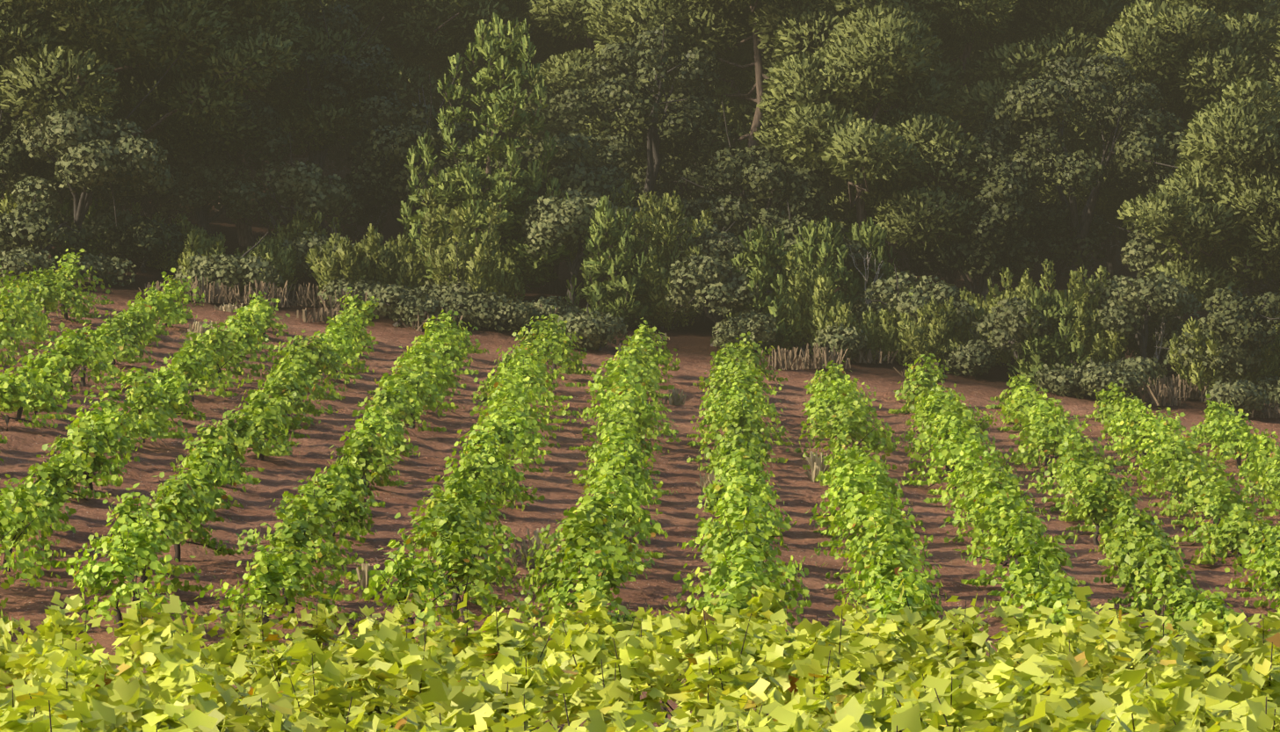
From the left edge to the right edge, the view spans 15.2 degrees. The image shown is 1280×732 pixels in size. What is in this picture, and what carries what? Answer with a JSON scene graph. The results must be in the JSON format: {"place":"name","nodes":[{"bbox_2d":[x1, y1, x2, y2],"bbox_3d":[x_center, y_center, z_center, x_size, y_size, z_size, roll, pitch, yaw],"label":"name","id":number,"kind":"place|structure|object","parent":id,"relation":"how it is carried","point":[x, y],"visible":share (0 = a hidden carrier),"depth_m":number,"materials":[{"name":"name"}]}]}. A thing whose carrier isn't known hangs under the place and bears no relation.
{"place":"outdoors","nodes":[
{"label":"outdoors","id":0,"kind":"place"},
{"bbox_2d":[84,302,1146,598],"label":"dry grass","id":1,"kind":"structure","parent":0,"point":[814,462],"depth_m":79.97,"materials":[{"name":"green plant"}]},
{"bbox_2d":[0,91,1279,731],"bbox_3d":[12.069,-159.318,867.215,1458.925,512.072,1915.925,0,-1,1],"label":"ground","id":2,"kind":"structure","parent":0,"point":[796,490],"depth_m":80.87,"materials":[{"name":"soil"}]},
{"bbox_2d":[51,12,1089,387],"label":"conifer trees","id":3,"kind":"object","parent":2,"relation":"on","point":[757,257],"visible":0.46,"depth_m":110.02,"materials":[{"name":"green plant"}]},
{"bbox_2d":[0,577,1279,731],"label":"vine","id":4,"kind":"object","parent":2,"relation":"on","point":[1102,669],"depth_m":42.38,"materials":[{"name":"plant"}]},
{"bbox_2d":[0,247,1279,652],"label":"grapevine rows","id":5,"kind":"object","parent":2,"relation":"on","point":[454,512],"depth_m":76.53,"materials":[{"name":"green plant"}]},
{"bbox_2d":[0,0,1279,311],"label":"trees","id":6,"kind":"object","parent":2,"relation":"on","point":[837,61],"visible":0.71,"depth_m":114.76,"materials":[{"name":"green plant"}]},
{"bbox_2d":[0,0,1279,415],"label":"trees","id":7,"kind":"object","parent":2,"relation":"on","point":[1004,197],"visible":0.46,"depth_m":114.26,"materials":[{"name":"green plant"}]},
{"bbox_2d":[0,88,1279,416],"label":"bushes","id":8,"kind":"object","parent":2,"relation":"on","point":[95,161],"visible":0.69,"depth_m":107.96,"materials":[{"name":"green plant"}]},
{"bbox_2d":[0,179,1279,395],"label":"shrubs","id":9,"kind":"object","parent":2,"relation":"on","point":[934,334],"visible":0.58,"depth_m":108.04,"materials":[{"name":"green plant"}]},
{"bbox_2d":[49,261,1279,418],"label":"dry brush","id":10,"kind":"object","parent":2,"relation":"on","point":[219,295],"visible":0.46,"depth_m":106.33,"materials":[{"name":"green plant"}]}
]}

